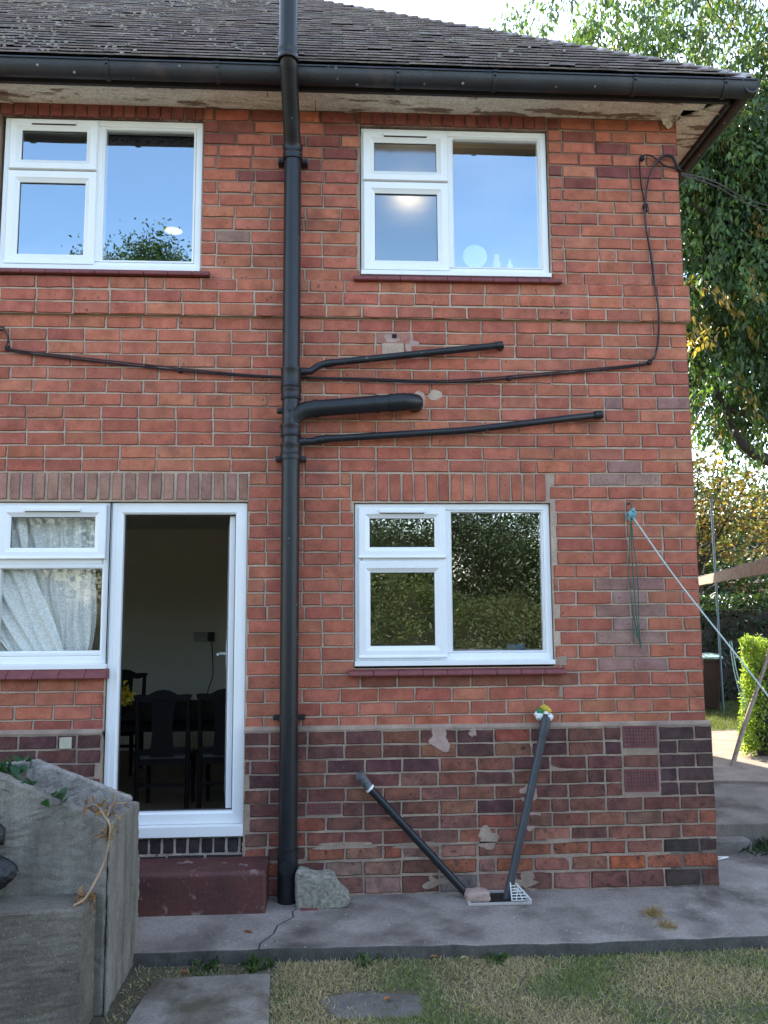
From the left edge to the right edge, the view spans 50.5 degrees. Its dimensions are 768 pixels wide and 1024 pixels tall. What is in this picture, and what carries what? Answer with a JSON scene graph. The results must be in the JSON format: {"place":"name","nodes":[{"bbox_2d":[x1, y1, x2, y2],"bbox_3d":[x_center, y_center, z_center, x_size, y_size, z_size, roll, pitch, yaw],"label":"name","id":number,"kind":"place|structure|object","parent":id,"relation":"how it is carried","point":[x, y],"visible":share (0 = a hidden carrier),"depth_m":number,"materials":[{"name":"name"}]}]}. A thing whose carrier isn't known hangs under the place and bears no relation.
{"place":"outdoors","nodes":[
{"label":"outdoors","id":0,"kind":"place"},
{"bbox_2d":[89,946,767,1023],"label":"lawn ground","id":1,"kind":"structure","parent":0,"point":[119,999],"depth_m":3.79,"materials":[{"name":"green plant"}]},
{"bbox_2d":[0,759,139,1023],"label":"coal bunker","id":2,"kind":"object","parent":1,"relation":"on","point":[63,960],"visible":0.94,"depth_m":3.61,"materials":[{"name":"concrete"}]},
{"bbox_2d":[0,823,17,889],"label":"black sack","id":3,"kind":"object","parent":2,"relation":"on","point":[8,870],"visible":1,"depth_m":3.48,"materials":[{"name":"plastic"}]},
{"bbox_2d":[0,755,31,774],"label":"ivy plant","id":4,"kind":"object","parent":2,"relation":"on","point":[15,770],"visible":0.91,"depth_m":4.14,"materials":[{"name":"green plant"}]},
{"bbox_2d":[3,774,37,791],"bbox_3d":[-1.656,1.230,3.691,0.144,0.085,0.106,0,-7,-3],"label":"ivy plant","id":5,"kind":"object","parent":2,"relation":"attached to","point":[29,781],"visible":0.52,"depth_m":3.71,"materials":[{"name":"green plant"}]},
{"bbox_2d":[40,787,68,807],"bbox_3d":[-1.493,1.296,3.692,0.119,0.071,0.162,2,-7,-20],"label":"ivy plant","id":6,"kind":"object","parent":2,"relation":"attached to","point":[61,793],"visible":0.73,"depth_m":3.66,"materials":[{"name":"green plant"}]},
{"bbox_2d":[72,792,130,910],"bbox_3d":[-1.302,1.540,3.773,0.242,0.421,0.599,2,-7,-18],"label":"dead vine","id":7,"kind":"object","parent":2,"relation":"on","point":[98,812],"visible":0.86,"depth_m":3.63,"materials":[{"name":"brown dry woody plant stem"}]},
{"bbox_2d":[126,973,269,1023],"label":"paving slab","id":8,"kind":"structure","parent":1,"relation":"on","point":[232,999],"depth_m":3.66,"materials":[{"name":"grey concrete"}]},
{"bbox_2d":[188,955,218,976],"bbox_3d":[-0.884,2.224,4.001,0.156,0.061,0.199,0,-7,-3],"label":"weed","id":9,"kind":"object","parent":1,"relation":"on","point":[211,964],"visible":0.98,"depth_m":4.01,"materials":[{"name":"green plant"}]},
{"bbox_2d":[240,941,277,973],"bbox_3d":[-0.609,2.217,4.064,0.175,0.095,0.253,-5,-8,37],"label":"weed","id":10,"kind":"object","parent":1,"relation":"on","point":[254,962],"visible":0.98,"depth_m":4.02,"materials":[{"name":"green plant"}]},
{"bbox_2d":[351,952,379,967],"bbox_3d":[-0.102,2.235,4.078,0.164,0.056,0.151,0,-7,-3],"label":"weed","id":11,"kind":"object","parent":1,"relation":"on","point":[364,957],"visible":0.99,"depth_m":4.08,"materials":[{"name":"green plant"}]},
{"bbox_2d":[319,992,425,1018],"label":"paving slab","id":12,"kind":"structure","parent":1,"relation":"on","point":[357,1001],"depth_m":3.64,"materials":[{"name":"grey concrete"}]},
{"bbox_2d":[483,951,511,964],"bbox_3d":[0.569,2.233,4.099,0.099,0.054,0.160,-6,-8,39],"label":"weed","id":13,"kind":"object","parent":1,"relation":"on","point":[495,959],"visible":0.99,"depth_m":4.09,"materials":[{"name":"green plant"}]},
{"bbox_2d":[698,557,767,585],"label":"timber rail","id":14,"kind":"object","parent":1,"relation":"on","point":[754,568],"visible":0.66,"depth_m":6.99,"materials":[{"name":"brown wood"}]},
{"bbox_2d":[133,848,767,966],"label":"path","id":15,"kind":"structure","parent":0,"point":[731,910],"depth_m":4.36,"materials":[{"name":"concrete"}]},
{"bbox_2d":[258,909,295,949],"bbox_3d":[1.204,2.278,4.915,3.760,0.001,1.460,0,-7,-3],"label":"path crack","id":16,"kind":"object","parent":15,"relation":"on","point":[275,929],"visible":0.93,"depth_m":4.35,"materials":[{"name":"black concrete"}]},
{"bbox_2d":[301,908,317,910],"bbox_3d":[-0.424,2.270,4.647,0.100,0.029,0.080,0,-7,-3],"label":"sunken brick","id":17,"kind":"object","parent":15,"relation":"in","point":[312,909],"visible":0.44,"depth_m":4.62,"materials":[{"name":"brick"}]},
{"bbox_2d":[295,866,349,908],"bbox_3d":[-0.355,2.165,4.704,0.318,0.212,0.131,0,-7,-3],"label":"stone block","id":18,"kind":"object","parent":15,"relation":"on","point":[322,889],"depth_m":4.64,"materials":[{"name":"stone"}]},
{"bbox_2d":[0,0,760,916],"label":"house","id":19,"kind":"structure","parent":15,"relation":"on","point":[438,574],"depth_m":5.20,"materials":[{"name":"brick"}]},
{"bbox_2d":[0,518,96,650],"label":"net curtain","id":20,"kind":"object","parent":19,"relation":"hanging from","point":[49,609],"visible":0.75,"depth_m":5.11,"materials":[{"name":"white fabric"}]},
{"bbox_2d":[0,503,112,679],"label":"window","id":21,"kind":"structure","parent":19,"relation":"in","point":[72,664],"depth_m":5.01,"materials":[{"name":"plastic"}]},
{"bbox_2d":[0,118,209,277],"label":"window","id":22,"kind":"structure","parent":19,"relation":"in","point":[91,173],"depth_m":5.28,"materials":[{"name":"plastic"}]},
{"bbox_2d":[120,669,147,775],"bbox_3d":[-2.418,1.898,7.394,0.430,0.899,0.405,0,-7,-3],"label":"dining chair","id":23,"kind":"object","parent":19,"relation":"on","point":[128,675],"visible":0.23,"depth_m":7.59,"materials":[{"name":"brown wood"}]},
{"bbox_2d":[109,134,193,143],"bbox_3d":[-1.536,-2.517,5.462,0.660,0.101,0.010,0,-7,-3],"label":"window pelmet","id":24,"kind":"object","parent":19,"relation":"attached to","point":[158,139],"depth_m":5.45,"materials":[{"name":"fabric"}]},
{"bbox_2d":[133,690,195,808],"bbox_3d":[-1.616,1.751,6.063,0.420,0.878,0.396,0,-7,-3],"label":"dining chair","id":25,"kind":"object","parent":19,"relation":"in","point":[162,750],"visible":0.94,"depth_m":5.91,"materials":[{"name":"brown wood"}]},
{"bbox_2d":[120,700,214,731],"bbox_3d":[-1.685,1.961,6.834,1.900,0.635,1.100,0,-7,-3],"label":"dining table","id":26,"kind":"object","parent":19,"relation":"in","point":[145,709],"visible":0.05,"depth_m":6.42,"materials":[{"name":"brown wood"}]},
{"bbox_2d":[121,680,136,713],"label":"flowers","id":27,"kind":"object","parent":26,"relation":"on","point":[126,697],"visible":0.52,"depth_m":6.46,"materials":[{"name":"yellow plant"}]},
{"bbox_2d":[164,183,182,234],"bbox_3d":[-1.684,-2.444,6.534,0.146,0.400,0.146,0,-7,-3],"label":"pendant lamp","id":28,"kind":"object","parent":19,"relation":"hanging from","point":[173,226],"visible":1,"depth_m":6.49,"materials":[{"name":"white glass"}]},
{"bbox_2d":[194,632,214,693],"bbox_3d":[-1.891,1.663,8.530,0.220,0.804,0.070,0,-7,-3],"label":"wall socket","id":29,"kind":"object","parent":19,"relation":"attached to","point":[204,636],"depth_m":8.59,"materials":[{"name":"plastic"}]},
{"bbox_2d":[196,688,225,808],"bbox_3d":[-1.173,1.754,6.117,0.420,0.878,0.396,0,-7,-3],"label":"dining chair","id":30,"kind":"object","parent":19,"relation":"in","point":[210,755],"visible":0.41,"depth_m":5.96,"materials":[{"name":"brown wood"}]},
{"bbox_2d":[216,516,235,807],"bbox_3d":[-1.051,0.965,5.382,0.109,1.813,0.675,1,-7,-12],"label":"door","id":31,"kind":"structure","parent":19,"relation":"in","point":[229,653],"depth_m":5.09,"materials":[{"name":"plastic"}]},
{"bbox_2d":[0,154,681,383],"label":"wall cable","id":32,"kind":"object","parent":19,"relation":"attached to","point":[509,377],"depth_m":5.23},
{"bbox_2d":[356,771,465,895],"bbox_3d":[0.181,1.927,4.829,0.702,0.746,0.111,-1,-7,5],"label":"waste pipe","id":33,"kind":"object","parent":19,"relation":"attached to","point":[363,780],"visible":0.96,"depth_m":4.81,"materials":[{"name":"black plastic"}]},
{"bbox_2d":[273,0,603,904],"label":"soil pipe","id":34,"kind":"object","parent":19,"relation":"attached to","point":[293,410],"visible":0.99,"depth_m":5.04,"materials":[{"name":"black plastic"}]},
{"bbox_2d":[353,129,561,284],"bbox_3d":[0.476,-2.027,5.418,1.361,1.091,0.161,0,-7,-3],"label":"window","id":35,"kind":"structure","parent":19,"relation":"in","point":[407,205],"depth_m":5.41,"materials":[{"name":"plastic"}]},
{"bbox_2d":[349,504,566,676],"bbox_3d":[0.450,0.480,5.128,1.348,1.072,0.161,0,-7,-3],"label":"window","id":36,"kind":"structure","parent":19,"relation":"in","point":[437,559],"depth_m":5.12,"materials":[{"name":"plastic"}]},
{"bbox_2d":[463,245,486,266],"bbox_3d":[0.651,-1.710,5.523,0.233,0.202,0.090,0,-7,-3],"label":"shaving mirror","id":37,"kind":"object","parent":19,"relation":"on","point":[474,255],"visible":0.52,"depth_m":5.51,"materials":[{"name":"white mirror"}]},
{"bbox_2d":[493,254,500,267],"bbox_3d":[0.763,-1.675,5.515,0.051,0.130,0.052,0,-7,-3],"label":"bottle","id":38,"kind":"object","parent":19,"relation":"on","point":[496,262],"visible":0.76,"depth_m":5.50,"materials":[{"name":"white plastic"}]},
{"bbox_2d":[507,259,512,267],"bbox_3d":[0.853,-1.660,5.519,0.043,0.100,0.044,0,-7,-3],"label":"white bottle","id":39,"kind":"object","parent":19,"relation":"on","point":[509,265],"visible":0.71,"depth_m":5.50,"materials":[{"name":"plastic"}]},
{"bbox_2d":[506,644,524,649],"bbox_3d":[0.845,0.868,5.238,0.110,0.036,0.060,0,-7,-3],"label":"sponge box","id":40,"kind":"object","parent":19,"relation":"on","point":[515,646],"visible":0.99,"depth_m":5.21,"materials":[{"name":"blue plastic"}]},
{"bbox_2d":[503,714,550,898],"bbox_3d":[0.858,1.763,4.911,0.353,1.072,0.107,1,-7,-14],"label":"waste pipe","id":41,"kind":"object","parent":19,"relation":"attached to","point":[544,727],"visible":0.88,"depth_m":4.87,"materials":[{"name":"grey plastic"}]},
{"bbox_2d":[534,704,553,720],"bbox_3d":[0.981,1.233,4.998,0.124,0.112,0.058,0,-7,-3],"label":"plastic wrapping","id":42,"kind":"object","parent":41,"relation":"attached to","point":[541,711],"visible":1,"depth_m":4.98,"materials":[{"name":"white plastic"}]},
{"bbox_2d":[625,502,767,696],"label":"washing line","id":43,"kind":"object","parent":19,"relation":"hanging from","point":[632,514],"visible":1,"depth_m":5.12,"materials":[{"name":"plastic"}]},
{"bbox_2d":[729,641,747,709],"bbox_3d":[3.541,1.631,8.114,0.190,0.682,0.017,1,-7,-11],"label":"loose twine","id":44,"kind":"object","parent":43,"relation":"hanging from","point":[737,676],"visible":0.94,"depth_m":8.10,"materials":[{"name":"fabric"}]},
{"bbox_2d":[681,172,767,210],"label":"overhead cable","id":45,"kind":"object","parent":19,"relation":"attached to","point":[684,175],"visible":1,"depth_m":6.73,"materials":[{"name":"black rubber"}]},
{"bbox_2d":[471,893,524,902],"bbox_3d":[0.660,2.265,4.775,0.330,0.001,0.180,0,-7,-3],"label":"gully hole","id":46,"kind":"object","parent":15,"relation":"on","point":[496,897],"visible":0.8,"depth_m":4.78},
{"bbox_2d":[464,887,490,902],"bbox_3d":[0.544,2.236,4.757,0.155,0.069,0.105,0,-7,-3],"label":"render lump","id":47,"kind":"object","parent":46,"relation":"on","point":[477,894],"visible":1,"depth_m":4.71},
{"bbox_2d":[510,882,531,900],"bbox_3d":[0.799,2.216,4.758,0.122,0.096,0.044,0,-7,-3],"label":"drain grate","id":48,"kind":"object","parent":46,"relation":"on","point":[520,894],"visible":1,"depth_m":4.75,"materials":[{"name":"white plastic"}]},
{"bbox_2d":[465,889,531,905],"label":"gully kerb","id":49,"kind":"structure","parent":15,"relation":"on","point":[528,901],"depth_m":4.67,"materials":[{"name":"concrete"}]},
{"bbox_2d":[636,904,668,919],"bbox_3d":[1.484,2.205,4.511,0.177,0.052,0.165,0,-7,-3],"label":"dry grass tuft","id":50,"kind":"object","parent":15,"relation":"on","point":[652,910],"visible":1,"depth_m":4.51,"materials":[{"name":"yellow plant"}]},
{"bbox_2d":[653,917,678,930],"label":"dry grass tuft","id":51,"kind":"object","parent":15,"relation":"on","point":[669,924],"visible":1,"depth_m":4.34,"materials":[{"name":"plant"}]},
{"bbox_2d":[718,856,728,859],"bbox_3d":[2.172,2.308,5.447,0.332,0.044,0.044,3,-7,-28],"label":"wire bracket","id":52,"kind":"object","parent":15,"relation":"on","point":[721,857],"visible":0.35,"depth_m":5.48,"materials":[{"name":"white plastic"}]},
{"bbox_2d":[717,836,751,853],"bbox_3d":[2.278,2.398,5.657,0.520,0.250,0.119,0,-7,-3],"label":"path step","id":53,"kind":"object","parent":15,"relation":"on","point":[731,844],"visible":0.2,"depth_m":5.62,"materials":[{"name":"concrete"}]},
{"bbox_2d":[738,836,767,856],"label":"fern clump","id":54,"kind":"object","parent":15,"relation":"on","point":[763,847],"visible":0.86,"depth_m":5.58,"materials":[{"name":"green plant"}]},
{"bbox_2d":[325,0,767,518],"label":"sky","id":55,"kind":"structure","parent":0,"point":[481,13],"materials":[{"name":"white"}]},
{"bbox_2d":[705,699,743,729],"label":"side lawn","id":56,"kind":"structure","parent":0,"point":[724,720],"depth_m":10.58,"materials":[{"name":"green plant"}]},
{"bbox_2d":[489,0,767,480],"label":"drooping tree","id":57,"kind":"object","parent":56,"relation":"on","point":[724,239],"visible":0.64,"depth_m":11.69,"materials":[{"name":"green plant"}]},
{"bbox_2d":[702,653,722,708],"bbox_3d":[4.568,2.446,11.732,0.450,0.810,0.548,0,-7,-3],"label":"wheelie bin","id":58,"kind":"object","parent":56,"relation":"on","point":[711,674],"visible":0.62,"depth_m":11.53,"materials":[{"name":"plastic"}]},
{"bbox_2d":[709,499,724,712],"bbox_3d":[4.741,1.318,11.607,0.060,3.020,0.050,0,-7,-3],"label":"metal pole","id":59,"kind":"object","parent":56,"relation":"on","point":[717,607],"visible":0.88,"depth_m":11.59,"materials":[{"name":"grey metal"}]},
{"bbox_2d":[692,431,767,608],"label":"autumn tree","id":60,"kind":"object","parent":56,"relation":"on","point":[701,520],"visible":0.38,"depth_m":15.91,"materials":[{"name":"green plant"}]},
{"bbox_2d":[692,449,767,609],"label":"evergreen tree","id":61,"kind":"object","parent":56,"relation":"on","point":[721,585],"visible":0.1,"depth_m":20.01,"materials":[{"name":"green plant"}]},
{"bbox_2d":[699,591,767,701],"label":"laurel hedge","id":62,"kind":"object","parent":56,"relation":"on","point":[735,625],"visible":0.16,"depth_m":12.80,"materials":[{"name":"green plant"}]},
{"bbox_2d":[723,465,767,606],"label":"evergreen tree","id":63,"kind":"object","parent":56,"relation":"on","point":[760,480],"visible":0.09,"depth_m":23.45,"materials":[{"name":"green plant"}]},
{"bbox_2d":[703,520,767,607],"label":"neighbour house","id":64,"kind":"structure","parent":0,"point":[731,584],"depth_m":31.82,"materials":[{"name":"brick"}]},
{"bbox_2d":[711,730,767,783],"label":"dirt path","id":65,"kind":"structure","parent":0,"point":[749,769],"depth_m":7.81,"materials":[{"name":"beige concrete"}]},
{"bbox_2d":[730,650,767,765],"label":"garden stake","id":66,"kind":"object","parent":65,"relation":"on","point":[744,724],"visible":0.98,"depth_m":7.89,"materials":[{"name":"wood"}]},
{"bbox_2d":[735,632,767,756],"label":"privet hedge","id":67,"kind":"object","parent":65,"relation":"on","point":[753,651],"visible":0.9,"depth_m":8.18,"materials":[{"name":"green plant"}]},
{"bbox_2d":[714,783,767,845],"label":"side path","id":68,"kind":"structure","parent":0,"point":[741,809],"depth_m":6.12,"materials":[{"name":"concrete"}]}
]}

